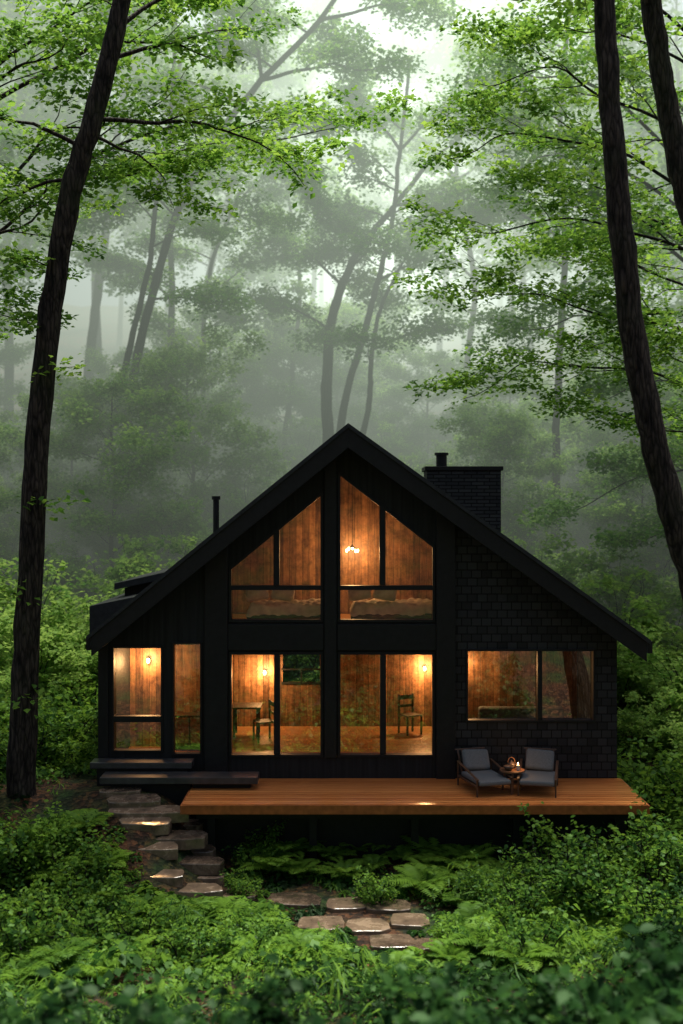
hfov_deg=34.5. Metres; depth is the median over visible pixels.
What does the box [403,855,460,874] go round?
fern
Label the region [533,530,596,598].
shrub
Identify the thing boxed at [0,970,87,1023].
shrub
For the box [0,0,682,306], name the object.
sky
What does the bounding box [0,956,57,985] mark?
fern
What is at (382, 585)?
window
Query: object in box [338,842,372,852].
fern
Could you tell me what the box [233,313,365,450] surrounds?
tree
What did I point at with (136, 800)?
flagstone
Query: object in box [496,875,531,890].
fern
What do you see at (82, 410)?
tree
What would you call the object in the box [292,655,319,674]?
shrub
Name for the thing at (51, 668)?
shrub
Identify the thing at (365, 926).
flagstone
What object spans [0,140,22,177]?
tree
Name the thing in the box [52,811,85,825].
fern
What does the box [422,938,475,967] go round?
fern
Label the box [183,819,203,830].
flagstone
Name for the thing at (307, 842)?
fern
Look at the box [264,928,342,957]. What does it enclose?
fern
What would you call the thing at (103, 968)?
fern
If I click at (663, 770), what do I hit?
shrub
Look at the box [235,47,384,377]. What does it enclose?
tree
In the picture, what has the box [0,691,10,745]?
shrub
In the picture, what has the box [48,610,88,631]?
shrub
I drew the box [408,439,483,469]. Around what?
shrub
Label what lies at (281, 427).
shrub
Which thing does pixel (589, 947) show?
fern
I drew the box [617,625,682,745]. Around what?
shrub
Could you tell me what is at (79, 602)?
shrub
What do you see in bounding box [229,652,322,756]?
window
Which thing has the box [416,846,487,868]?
fern
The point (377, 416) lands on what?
shrub
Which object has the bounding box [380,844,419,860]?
fern
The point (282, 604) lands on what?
bed
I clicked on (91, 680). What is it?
shrub
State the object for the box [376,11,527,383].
tree
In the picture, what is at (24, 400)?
tree
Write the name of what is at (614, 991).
shrub
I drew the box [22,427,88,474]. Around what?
shrub
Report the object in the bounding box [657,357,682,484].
tree
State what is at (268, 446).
shrub
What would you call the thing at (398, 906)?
flagstone
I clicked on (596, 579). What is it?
shrub
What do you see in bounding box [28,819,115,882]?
shrub
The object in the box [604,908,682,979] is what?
shrub
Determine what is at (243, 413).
shrub
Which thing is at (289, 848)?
fern
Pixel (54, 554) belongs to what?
shrub
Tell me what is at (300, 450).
shrub
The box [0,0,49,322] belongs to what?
tree
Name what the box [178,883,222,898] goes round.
flagstone
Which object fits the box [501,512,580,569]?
shrub
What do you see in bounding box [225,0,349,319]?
tree
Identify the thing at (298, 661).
shrub
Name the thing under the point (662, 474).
tree
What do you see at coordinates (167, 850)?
flagstone
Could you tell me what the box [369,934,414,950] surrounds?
flagstone
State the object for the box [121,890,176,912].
fern
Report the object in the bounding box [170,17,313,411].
tree
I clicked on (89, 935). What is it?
fern
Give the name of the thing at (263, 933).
shrub
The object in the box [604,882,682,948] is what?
shrub
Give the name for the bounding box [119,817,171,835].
flagstone
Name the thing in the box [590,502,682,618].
shrub
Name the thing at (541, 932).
fern
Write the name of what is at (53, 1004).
shrub
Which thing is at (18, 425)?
shrub
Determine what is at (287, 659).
shrub
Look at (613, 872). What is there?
shrub
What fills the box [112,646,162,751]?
window
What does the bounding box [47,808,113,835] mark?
fern
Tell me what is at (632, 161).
tree
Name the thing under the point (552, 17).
tree
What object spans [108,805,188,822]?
flagstone
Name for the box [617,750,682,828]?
shrub
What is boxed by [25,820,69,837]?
fern
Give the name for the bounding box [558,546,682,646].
shrub
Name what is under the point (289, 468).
shrub
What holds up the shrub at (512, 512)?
on the ground
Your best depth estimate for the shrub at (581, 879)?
17.81 m
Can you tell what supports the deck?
on the ground
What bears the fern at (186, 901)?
on the ground
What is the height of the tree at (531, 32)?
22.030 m
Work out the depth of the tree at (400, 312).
57.00 m
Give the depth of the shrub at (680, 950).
9.70 m
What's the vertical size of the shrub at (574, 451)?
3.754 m
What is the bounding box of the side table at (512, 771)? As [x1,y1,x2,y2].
[499,767,524,793]
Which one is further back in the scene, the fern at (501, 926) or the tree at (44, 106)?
the tree at (44, 106)
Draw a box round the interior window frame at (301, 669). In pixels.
[281,668,319,683]
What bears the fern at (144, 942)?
on the ground
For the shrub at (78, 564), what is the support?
on the ground
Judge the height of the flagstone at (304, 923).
0.207 m
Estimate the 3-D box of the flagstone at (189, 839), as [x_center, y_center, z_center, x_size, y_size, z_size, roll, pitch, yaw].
[-3.164,5.980,20.048,1.442,0.249,0.425,0,0,0]
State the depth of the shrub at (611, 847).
19.35 m
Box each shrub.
[0,410,26,430]
[0,443,23,492]
[0,485,20,531]
[0,517,54,585]
[0,520,19,552]
[0,534,10,566]
[0,557,86,660]
[0,591,116,707]
[0,607,97,719]
[0,636,13,692]
[0,668,10,723]
[0,670,97,736]
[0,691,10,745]
[0,701,77,774]
[0,817,56,883]
[0,823,56,894]
[0,889,69,960]
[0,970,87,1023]
[1,455,64,502]
[1,487,58,551]
[1,538,94,611]
[1,789,96,861]
[1,967,230,1023]
[2,582,88,616]
[6,421,25,458]
[7,697,97,751]
[8,864,104,929]
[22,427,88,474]
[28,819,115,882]
[37,734,97,772]
[41,876,144,948]
[45,470,118,557]
[45,543,117,603]
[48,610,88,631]
[50,825,127,909]
[53,617,97,704]
[56,446,116,478]
[59,532,197,617]
[59,674,97,737]
[62,1005,99,1023]
[72,489,187,565]
[78,464,220,577]
[96,896,184,947]
[116,948,323,1023]
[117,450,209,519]
[148,913,240,969]
[169,532,211,561]
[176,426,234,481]
[177,468,218,492]
[181,456,290,531]
[193,952,370,1023]
[210,376,280,455]
[217,906,288,955]
[219,868,263,899]
[221,839,272,870]
[225,418,274,464]
[231,440,276,489]
[242,474,282,497]
[243,819,288,857]
[246,400,348,472]
[252,459,301,494]
[254,415,335,469]
[283,655,295,666]
[283,655,319,681]
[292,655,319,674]
[334,390,388,427]
[345,403,389,444]
[352,410,428,463]
[352,864,399,904]
[368,952,540,1023]
[377,437,428,471]
[399,453,423,475]
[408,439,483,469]
[422,904,496,953]
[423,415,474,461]
[436,993,616,1023]
[445,447,535,498]
[449,462,525,516]
[452,849,505,902]
[471,442,562,492]
[472,939,681,1023]
[473,859,564,925]
[474,898,574,972]
[493,964,682,1023]
[496,851,574,913]
[497,828,606,904]
[501,500,543,546]
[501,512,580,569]
[501,527,539,551]
[510,536,527,548]
[512,801,602,875]
[513,384,577,444]
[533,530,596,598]
[536,477,577,522]
[548,440,617,506]
[548,815,651,919]
[548,859,603,908]
[549,431,583,455]
[551,496,643,554]
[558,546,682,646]
[560,441,597,464]
[562,450,651,506]
[566,852,657,926]
[570,825,652,902]
[572,567,682,689]
[578,552,614,603]
[583,821,682,879]
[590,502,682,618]
[595,923,682,1023]
[598,865,682,943]
[604,837,666,901]
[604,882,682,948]
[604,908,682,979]
[607,483,680,568]
[613,812,682,909]
[614,786,682,889]
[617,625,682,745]
[617,641,674,716]
[617,691,682,760]
[617,737,682,797]
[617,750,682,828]
[618,598,682,686]
[639,728,682,828]
[639,866,682,924]
[643,793,682,840]
[643,830,682,915]
[649,819,682,882]
[663,715,682,760]
[665,565,682,623]
[676,934,682,999]
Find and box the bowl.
[503,765,513,770]
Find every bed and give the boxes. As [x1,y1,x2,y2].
[245,590,319,618]
[348,590,431,618]
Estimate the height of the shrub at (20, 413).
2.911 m
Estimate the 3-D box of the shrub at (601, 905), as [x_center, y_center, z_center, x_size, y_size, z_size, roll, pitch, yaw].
[4.458,6.418,18.114,1.571,1.271,1.682,0,0,7]
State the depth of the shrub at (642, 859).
18.53 m
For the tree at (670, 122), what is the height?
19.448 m
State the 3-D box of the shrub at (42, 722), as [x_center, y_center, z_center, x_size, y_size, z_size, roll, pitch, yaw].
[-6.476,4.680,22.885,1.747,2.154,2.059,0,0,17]
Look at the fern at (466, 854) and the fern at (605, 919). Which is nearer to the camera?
the fern at (605, 919)
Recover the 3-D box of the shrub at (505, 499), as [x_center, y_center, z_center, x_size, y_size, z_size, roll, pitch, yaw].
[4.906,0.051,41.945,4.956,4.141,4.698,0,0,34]
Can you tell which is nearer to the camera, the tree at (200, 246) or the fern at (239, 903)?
the fern at (239, 903)
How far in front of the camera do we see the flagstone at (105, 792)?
20.90 m
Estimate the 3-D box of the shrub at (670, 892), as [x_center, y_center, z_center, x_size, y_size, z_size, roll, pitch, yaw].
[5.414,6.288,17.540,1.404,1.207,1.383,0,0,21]
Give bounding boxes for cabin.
[86,423,651,805]
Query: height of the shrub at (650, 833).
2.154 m
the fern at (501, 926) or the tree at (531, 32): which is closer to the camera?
the fern at (501, 926)
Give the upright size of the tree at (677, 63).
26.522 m
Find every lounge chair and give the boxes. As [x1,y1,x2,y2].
[455,747,512,797]
[517,747,558,797]
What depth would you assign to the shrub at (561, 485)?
44.84 m
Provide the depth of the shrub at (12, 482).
46.64 m
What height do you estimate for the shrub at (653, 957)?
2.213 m
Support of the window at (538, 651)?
in the cabin
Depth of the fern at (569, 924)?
17.57 m
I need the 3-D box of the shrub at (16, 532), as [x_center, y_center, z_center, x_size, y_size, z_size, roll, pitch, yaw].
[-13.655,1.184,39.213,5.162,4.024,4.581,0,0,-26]
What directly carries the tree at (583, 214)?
on the ground
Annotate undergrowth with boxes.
[0,700,682,1023]
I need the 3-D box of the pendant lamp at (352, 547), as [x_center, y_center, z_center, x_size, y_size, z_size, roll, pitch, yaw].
[0.241,-0.138,24.612,0.291,2.085,0.278,0,0,0]
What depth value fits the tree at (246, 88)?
59.58 m
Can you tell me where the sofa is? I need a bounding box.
[471,706,569,718]
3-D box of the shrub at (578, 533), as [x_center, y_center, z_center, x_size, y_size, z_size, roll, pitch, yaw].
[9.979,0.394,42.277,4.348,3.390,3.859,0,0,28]
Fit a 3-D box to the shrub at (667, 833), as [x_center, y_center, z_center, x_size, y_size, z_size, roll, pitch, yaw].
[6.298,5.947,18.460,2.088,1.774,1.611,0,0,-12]
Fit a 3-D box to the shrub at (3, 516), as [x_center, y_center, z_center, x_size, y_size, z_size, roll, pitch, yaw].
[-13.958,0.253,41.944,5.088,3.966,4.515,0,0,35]
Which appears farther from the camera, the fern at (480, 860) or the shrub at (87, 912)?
the fern at (480, 860)
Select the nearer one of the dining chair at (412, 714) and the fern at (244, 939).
the fern at (244, 939)
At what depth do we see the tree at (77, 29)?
24.68 m
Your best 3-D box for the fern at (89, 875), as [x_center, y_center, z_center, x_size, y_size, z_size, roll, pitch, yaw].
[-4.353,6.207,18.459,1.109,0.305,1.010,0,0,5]
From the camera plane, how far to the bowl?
20.82 m
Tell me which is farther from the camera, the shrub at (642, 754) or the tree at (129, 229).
the tree at (129, 229)
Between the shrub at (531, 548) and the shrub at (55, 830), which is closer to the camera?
the shrub at (55, 830)
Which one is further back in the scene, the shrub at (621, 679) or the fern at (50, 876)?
the shrub at (621, 679)
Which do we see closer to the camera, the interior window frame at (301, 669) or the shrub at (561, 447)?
the interior window frame at (301, 669)
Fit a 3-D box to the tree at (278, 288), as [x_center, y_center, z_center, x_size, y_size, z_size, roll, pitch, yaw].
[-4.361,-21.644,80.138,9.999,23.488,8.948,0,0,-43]
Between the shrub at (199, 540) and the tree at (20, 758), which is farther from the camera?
the shrub at (199, 540)
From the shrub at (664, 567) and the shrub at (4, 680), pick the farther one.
the shrub at (664, 567)
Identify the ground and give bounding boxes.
[0,303,682,1023]
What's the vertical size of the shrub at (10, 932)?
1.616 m
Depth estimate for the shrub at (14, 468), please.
49.21 m
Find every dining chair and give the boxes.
[253,699,273,742]
[398,693,421,735]
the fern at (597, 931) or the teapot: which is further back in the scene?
the teapot
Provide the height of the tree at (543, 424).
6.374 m
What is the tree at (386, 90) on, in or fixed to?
on the ground
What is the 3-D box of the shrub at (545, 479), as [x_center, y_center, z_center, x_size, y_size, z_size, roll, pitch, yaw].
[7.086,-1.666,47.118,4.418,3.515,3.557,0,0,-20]
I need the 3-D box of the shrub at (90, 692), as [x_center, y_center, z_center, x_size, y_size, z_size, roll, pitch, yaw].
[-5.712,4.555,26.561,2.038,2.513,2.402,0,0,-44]
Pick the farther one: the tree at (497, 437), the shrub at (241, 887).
the tree at (497, 437)
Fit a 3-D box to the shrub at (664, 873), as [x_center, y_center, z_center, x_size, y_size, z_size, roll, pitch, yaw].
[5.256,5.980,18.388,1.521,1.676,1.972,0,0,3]
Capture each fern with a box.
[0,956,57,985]
[7,896,51,911]
[18,917,70,936]
[18,937,103,966]
[23,863,83,880]
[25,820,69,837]
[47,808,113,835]
[48,866,101,891]
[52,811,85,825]
[57,952,125,983]
[61,848,133,869]
[61,878,133,904]
[72,928,117,944]
[84,896,152,929]
[101,933,156,964]
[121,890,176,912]
[144,903,217,938]
[167,896,225,913]
[173,895,265,935]
[210,902,294,929]
[223,930,291,963]
[234,853,302,872]
[243,837,312,857]
[258,919,302,933]
[263,858,324,875]
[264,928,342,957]
[283,840,324,851]
[307,843,355,861]
[309,859,366,878]
[319,944,373,968]
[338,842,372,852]
[351,854,389,871]
[368,950,423,972]
[371,844,389,850]
[378,863,455,900]
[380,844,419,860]
[399,835,456,864]
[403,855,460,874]
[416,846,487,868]
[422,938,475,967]
[435,900,503,929]
[438,892,470,906]
[440,843,499,871]
[443,865,501,893]
[447,915,523,952]
[474,860,510,872]
[480,914,527,931]
[480,934,566,972]
[491,900,547,919]
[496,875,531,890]
[515,856,530,866]
[515,887,575,917]
[515,924,576,944]
[542,909,590,928]
[558,936,597,952]
[566,901,614,930]
[580,928,633,946]
[581,842,618,862]
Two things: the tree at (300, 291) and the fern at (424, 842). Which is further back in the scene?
the tree at (300, 291)
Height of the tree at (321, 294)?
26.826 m
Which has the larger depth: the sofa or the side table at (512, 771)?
the sofa
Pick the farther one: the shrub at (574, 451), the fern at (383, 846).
the shrub at (574, 451)
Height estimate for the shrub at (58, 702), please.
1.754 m
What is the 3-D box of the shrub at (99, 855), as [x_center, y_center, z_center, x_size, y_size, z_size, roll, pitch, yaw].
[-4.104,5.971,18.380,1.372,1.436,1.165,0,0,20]
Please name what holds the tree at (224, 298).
on the ground
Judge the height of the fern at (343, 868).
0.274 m
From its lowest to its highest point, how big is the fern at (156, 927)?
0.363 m
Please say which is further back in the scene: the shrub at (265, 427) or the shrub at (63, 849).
the shrub at (265, 427)
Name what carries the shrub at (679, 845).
on the ground
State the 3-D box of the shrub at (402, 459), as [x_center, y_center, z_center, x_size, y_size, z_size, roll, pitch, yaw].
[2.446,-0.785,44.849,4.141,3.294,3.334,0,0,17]
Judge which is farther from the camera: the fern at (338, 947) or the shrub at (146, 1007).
the fern at (338, 947)
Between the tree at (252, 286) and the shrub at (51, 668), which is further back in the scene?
the tree at (252, 286)
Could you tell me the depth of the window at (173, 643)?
21.97 m
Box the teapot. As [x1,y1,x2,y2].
[507,757,517,767]
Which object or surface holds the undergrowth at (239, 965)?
on the ground
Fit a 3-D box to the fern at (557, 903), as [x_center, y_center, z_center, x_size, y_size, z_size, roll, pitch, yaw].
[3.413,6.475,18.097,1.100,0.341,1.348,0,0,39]
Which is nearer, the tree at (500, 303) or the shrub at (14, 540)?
the shrub at (14, 540)
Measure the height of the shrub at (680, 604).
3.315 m
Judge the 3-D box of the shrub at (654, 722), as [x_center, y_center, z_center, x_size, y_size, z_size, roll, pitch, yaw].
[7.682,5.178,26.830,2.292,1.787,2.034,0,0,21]
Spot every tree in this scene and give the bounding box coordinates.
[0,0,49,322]
[0,0,97,256]
[0,0,98,421]
[0,0,205,384]
[0,0,361,798]
[0,0,415,342]
[0,2,242,382]
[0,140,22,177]
[0,313,34,410]
[0,369,134,497]
[0,408,19,494]
[0,418,24,535]
[5,75,103,329]
[9,348,218,594]
[32,0,473,569]
[53,345,155,429]
[63,10,328,511]
[94,17,211,343]
[96,98,182,345]
[103,318,295,518]
[124,296,286,482]
[125,0,333,382]
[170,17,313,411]
[187,69,251,278]
[198,35,332,383]
[211,28,557,464]
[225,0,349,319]
[227,42,342,366]
[231,39,288,333]
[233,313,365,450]
[234,6,533,442]
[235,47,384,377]
[268,298,415,438]
[299,73,348,313]
[305,282,419,401]
[319,76,395,359]
[325,28,417,333]
[334,92,386,293]
[338,0,484,376]
[366,0,682,441]
[367,47,448,322]
[373,340,480,458]
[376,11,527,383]
[392,0,518,356]
[414,6,607,402]
[414,395,574,543]
[424,0,682,565]
[434,44,590,400]
[439,0,678,563]
[455,358,573,459]
[462,393,582,501]
[466,79,559,311]
[495,0,682,600]
[504,0,606,389]
[523,0,682,420]
[532,316,682,471]
[545,361,682,518]
[556,441,682,575]
[570,74,677,272]
[573,65,643,311]
[587,0,682,226]
[599,0,682,288]
[621,13,682,326]
[640,51,682,226]
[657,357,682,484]
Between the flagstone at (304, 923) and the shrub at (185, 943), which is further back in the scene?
the flagstone at (304, 923)
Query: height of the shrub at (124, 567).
4.009 m
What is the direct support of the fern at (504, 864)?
on the ground
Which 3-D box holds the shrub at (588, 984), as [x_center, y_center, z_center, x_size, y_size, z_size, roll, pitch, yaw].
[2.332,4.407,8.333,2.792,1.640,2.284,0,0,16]
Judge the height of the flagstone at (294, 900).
0.213 m
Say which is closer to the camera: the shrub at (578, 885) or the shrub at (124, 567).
the shrub at (578, 885)
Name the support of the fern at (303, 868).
on the ground
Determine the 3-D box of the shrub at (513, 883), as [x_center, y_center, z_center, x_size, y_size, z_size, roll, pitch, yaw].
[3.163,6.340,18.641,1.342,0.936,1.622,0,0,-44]
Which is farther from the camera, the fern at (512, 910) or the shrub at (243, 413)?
the shrub at (243, 413)
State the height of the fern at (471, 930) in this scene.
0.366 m
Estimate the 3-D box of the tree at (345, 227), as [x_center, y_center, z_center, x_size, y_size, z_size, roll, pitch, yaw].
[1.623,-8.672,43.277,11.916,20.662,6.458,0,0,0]
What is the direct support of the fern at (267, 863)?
on the ground
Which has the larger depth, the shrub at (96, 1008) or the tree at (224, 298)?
the tree at (224, 298)
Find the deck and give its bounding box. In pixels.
[180,778,649,861]
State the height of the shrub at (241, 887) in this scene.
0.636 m
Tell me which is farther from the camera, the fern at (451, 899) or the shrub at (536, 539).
the shrub at (536, 539)
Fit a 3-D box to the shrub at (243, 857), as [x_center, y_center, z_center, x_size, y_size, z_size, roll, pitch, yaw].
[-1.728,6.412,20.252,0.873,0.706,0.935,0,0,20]
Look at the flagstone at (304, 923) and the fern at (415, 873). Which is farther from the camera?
the fern at (415, 873)
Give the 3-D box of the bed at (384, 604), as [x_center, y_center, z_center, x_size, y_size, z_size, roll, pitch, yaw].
[1.124,1.945,23.300,1.991,0.770,1.240,0,0,0]
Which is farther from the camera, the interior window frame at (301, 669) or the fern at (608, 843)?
the interior window frame at (301, 669)
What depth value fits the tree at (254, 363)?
49.13 m
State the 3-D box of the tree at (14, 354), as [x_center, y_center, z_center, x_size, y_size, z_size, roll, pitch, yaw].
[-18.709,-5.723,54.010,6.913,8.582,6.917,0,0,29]
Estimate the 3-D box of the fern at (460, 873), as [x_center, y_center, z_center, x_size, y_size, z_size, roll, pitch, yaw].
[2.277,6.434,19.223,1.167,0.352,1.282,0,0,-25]
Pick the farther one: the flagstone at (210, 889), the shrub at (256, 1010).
the flagstone at (210, 889)
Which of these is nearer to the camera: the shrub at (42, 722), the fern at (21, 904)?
the fern at (21, 904)
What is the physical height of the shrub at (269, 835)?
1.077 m
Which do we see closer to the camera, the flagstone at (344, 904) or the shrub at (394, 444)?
the flagstone at (344, 904)
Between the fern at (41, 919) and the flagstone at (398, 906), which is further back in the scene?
the flagstone at (398, 906)
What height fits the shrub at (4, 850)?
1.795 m
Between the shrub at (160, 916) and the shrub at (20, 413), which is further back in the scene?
the shrub at (20, 413)
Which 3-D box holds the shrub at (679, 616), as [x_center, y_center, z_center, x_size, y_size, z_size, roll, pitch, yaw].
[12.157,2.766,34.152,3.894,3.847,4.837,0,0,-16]
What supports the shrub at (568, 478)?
on the ground
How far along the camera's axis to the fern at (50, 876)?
18.47 m
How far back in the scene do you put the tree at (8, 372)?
55.79 m
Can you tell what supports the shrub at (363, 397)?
on the ground
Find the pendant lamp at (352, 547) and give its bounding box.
[346,486,358,552]
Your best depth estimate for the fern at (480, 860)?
20.19 m
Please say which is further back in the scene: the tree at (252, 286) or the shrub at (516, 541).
the tree at (252, 286)
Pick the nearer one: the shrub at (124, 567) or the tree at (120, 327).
the shrub at (124, 567)
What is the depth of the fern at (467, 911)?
17.66 m
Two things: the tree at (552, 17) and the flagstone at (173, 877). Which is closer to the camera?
the flagstone at (173, 877)
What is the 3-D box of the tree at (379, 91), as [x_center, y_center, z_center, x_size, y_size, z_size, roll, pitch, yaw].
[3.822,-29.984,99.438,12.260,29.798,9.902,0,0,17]
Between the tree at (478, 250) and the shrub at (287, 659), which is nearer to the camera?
the shrub at (287, 659)
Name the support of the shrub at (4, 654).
on the ground
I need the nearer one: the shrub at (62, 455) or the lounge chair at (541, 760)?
the lounge chair at (541, 760)
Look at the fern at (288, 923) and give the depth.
17.31 m
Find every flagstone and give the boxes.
[99,787,141,797]
[107,793,160,807]
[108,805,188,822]
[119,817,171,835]
[138,841,177,860]
[150,869,183,886]
[156,830,207,849]
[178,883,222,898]
[179,855,223,874]
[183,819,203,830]
[191,844,215,856]
[198,872,224,884]
[223,889,257,900]
[267,892,321,909]
[297,916,344,932]
[326,897,365,912]
[345,918,389,934]
[366,899,410,913]
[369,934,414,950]
[390,913,429,929]
[414,938,443,951]
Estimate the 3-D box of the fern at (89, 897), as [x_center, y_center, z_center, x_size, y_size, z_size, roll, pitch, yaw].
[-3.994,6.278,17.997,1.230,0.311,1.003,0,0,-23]
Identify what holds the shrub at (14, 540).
on the ground
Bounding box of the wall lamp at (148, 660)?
[146,656,150,663]
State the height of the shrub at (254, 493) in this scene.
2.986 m
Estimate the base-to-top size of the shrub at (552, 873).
1.478 m
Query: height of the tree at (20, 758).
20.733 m
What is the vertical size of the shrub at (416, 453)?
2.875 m
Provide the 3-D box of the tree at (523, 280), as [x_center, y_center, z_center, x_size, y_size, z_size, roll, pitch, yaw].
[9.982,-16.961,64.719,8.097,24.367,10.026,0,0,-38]
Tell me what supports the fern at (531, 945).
on the ground
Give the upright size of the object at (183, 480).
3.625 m
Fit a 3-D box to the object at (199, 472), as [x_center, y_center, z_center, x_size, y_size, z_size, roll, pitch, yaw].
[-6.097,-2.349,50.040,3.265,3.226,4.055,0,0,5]
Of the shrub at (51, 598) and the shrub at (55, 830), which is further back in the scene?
the shrub at (51, 598)
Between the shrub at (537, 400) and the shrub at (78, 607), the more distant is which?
the shrub at (537, 400)
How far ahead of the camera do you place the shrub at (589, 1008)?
9.52 m
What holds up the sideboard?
on the cabin
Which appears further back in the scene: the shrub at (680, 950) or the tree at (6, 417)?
the tree at (6, 417)
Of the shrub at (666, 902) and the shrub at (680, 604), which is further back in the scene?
the shrub at (680, 604)
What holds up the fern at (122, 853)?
on the ground
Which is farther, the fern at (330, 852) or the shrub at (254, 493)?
the shrub at (254, 493)
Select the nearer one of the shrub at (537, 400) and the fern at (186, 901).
the fern at (186, 901)
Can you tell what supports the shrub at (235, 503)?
on the ground
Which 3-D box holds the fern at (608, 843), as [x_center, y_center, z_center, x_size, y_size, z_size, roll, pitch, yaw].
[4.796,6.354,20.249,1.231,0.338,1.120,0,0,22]
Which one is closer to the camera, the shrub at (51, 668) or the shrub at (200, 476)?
the shrub at (51, 668)
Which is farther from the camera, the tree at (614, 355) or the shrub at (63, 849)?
the tree at (614, 355)
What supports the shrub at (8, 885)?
on the ground
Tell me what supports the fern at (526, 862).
on the ground
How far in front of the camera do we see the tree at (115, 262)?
45.52 m
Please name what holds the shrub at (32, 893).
on the ground
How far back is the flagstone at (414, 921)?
17.85 m
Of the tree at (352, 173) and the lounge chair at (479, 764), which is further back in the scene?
the tree at (352, 173)
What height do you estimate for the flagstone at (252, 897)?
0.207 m
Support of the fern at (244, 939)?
on the ground
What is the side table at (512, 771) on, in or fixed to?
on the deck
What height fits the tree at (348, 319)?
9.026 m
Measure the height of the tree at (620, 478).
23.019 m
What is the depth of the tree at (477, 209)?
39.96 m
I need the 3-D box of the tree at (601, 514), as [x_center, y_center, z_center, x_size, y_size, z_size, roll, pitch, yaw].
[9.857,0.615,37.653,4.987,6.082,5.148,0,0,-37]
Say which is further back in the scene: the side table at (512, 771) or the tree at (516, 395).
the tree at (516, 395)
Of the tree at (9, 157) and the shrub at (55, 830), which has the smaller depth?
the shrub at (55, 830)
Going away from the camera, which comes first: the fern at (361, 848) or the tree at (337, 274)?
the fern at (361, 848)
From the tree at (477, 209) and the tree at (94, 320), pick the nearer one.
the tree at (477, 209)
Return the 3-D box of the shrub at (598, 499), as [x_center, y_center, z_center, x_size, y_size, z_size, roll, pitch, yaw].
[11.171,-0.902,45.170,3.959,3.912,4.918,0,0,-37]
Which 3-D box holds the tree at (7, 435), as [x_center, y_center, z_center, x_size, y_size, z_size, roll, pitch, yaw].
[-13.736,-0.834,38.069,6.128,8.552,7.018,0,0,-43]
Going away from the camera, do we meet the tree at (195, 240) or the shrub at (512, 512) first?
the shrub at (512, 512)
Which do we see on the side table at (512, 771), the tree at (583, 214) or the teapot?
the teapot
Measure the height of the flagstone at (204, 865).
0.232 m
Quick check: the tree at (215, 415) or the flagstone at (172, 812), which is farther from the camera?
the tree at (215, 415)
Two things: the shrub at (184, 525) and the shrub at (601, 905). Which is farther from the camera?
the shrub at (184, 525)
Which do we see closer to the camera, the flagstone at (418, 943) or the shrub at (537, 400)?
the flagstone at (418, 943)
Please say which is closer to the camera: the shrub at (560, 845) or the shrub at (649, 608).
the shrub at (560, 845)
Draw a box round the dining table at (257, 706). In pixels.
[232,702,262,737]
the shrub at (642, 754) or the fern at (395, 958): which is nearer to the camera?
the fern at (395, 958)
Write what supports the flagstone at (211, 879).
on the ground
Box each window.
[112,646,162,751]
[172,642,201,754]
[229,491,322,621]
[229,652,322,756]
[338,471,434,621]
[338,652,434,756]
[466,649,594,721]
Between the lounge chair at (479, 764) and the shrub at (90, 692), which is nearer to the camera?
the lounge chair at (479, 764)
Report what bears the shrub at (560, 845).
on the ground
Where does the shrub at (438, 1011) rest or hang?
on the ground
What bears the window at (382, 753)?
in the cabin
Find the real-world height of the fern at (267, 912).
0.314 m
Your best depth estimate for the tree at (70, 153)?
107.66 m
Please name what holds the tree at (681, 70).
on the ground
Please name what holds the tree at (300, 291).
on the ground
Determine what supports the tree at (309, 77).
on the ground
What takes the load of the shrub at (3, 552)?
on the ground
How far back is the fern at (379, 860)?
20.24 m
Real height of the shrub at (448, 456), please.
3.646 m
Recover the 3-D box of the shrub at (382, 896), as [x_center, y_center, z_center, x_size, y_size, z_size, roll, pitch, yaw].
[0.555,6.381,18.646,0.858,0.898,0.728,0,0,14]
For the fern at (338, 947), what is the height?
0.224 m
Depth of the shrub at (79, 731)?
24.46 m
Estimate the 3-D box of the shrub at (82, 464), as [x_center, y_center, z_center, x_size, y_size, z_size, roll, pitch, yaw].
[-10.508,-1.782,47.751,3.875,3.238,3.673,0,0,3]
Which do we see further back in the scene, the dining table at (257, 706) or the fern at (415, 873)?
the dining table at (257, 706)
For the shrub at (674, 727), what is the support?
on the ground
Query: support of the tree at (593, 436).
on the ground
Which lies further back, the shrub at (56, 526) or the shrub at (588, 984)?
the shrub at (56, 526)
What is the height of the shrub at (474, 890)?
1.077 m
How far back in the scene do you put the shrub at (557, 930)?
16.34 m
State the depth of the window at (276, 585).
21.97 m
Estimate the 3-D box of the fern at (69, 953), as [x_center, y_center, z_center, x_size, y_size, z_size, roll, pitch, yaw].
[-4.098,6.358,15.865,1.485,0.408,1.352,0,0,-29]
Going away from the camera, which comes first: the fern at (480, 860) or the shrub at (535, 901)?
the shrub at (535, 901)
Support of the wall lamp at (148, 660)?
attached to the cabin
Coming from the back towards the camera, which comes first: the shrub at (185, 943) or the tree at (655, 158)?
the tree at (655, 158)
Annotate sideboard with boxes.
[175,712,199,749]
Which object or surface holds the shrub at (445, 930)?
on the ground
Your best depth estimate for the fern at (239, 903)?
17.58 m
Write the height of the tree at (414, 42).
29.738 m
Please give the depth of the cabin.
22.00 m
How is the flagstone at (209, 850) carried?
on the ground
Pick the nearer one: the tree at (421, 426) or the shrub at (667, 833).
the shrub at (667, 833)
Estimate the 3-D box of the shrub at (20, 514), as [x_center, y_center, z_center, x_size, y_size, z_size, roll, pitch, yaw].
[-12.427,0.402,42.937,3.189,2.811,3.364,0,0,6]

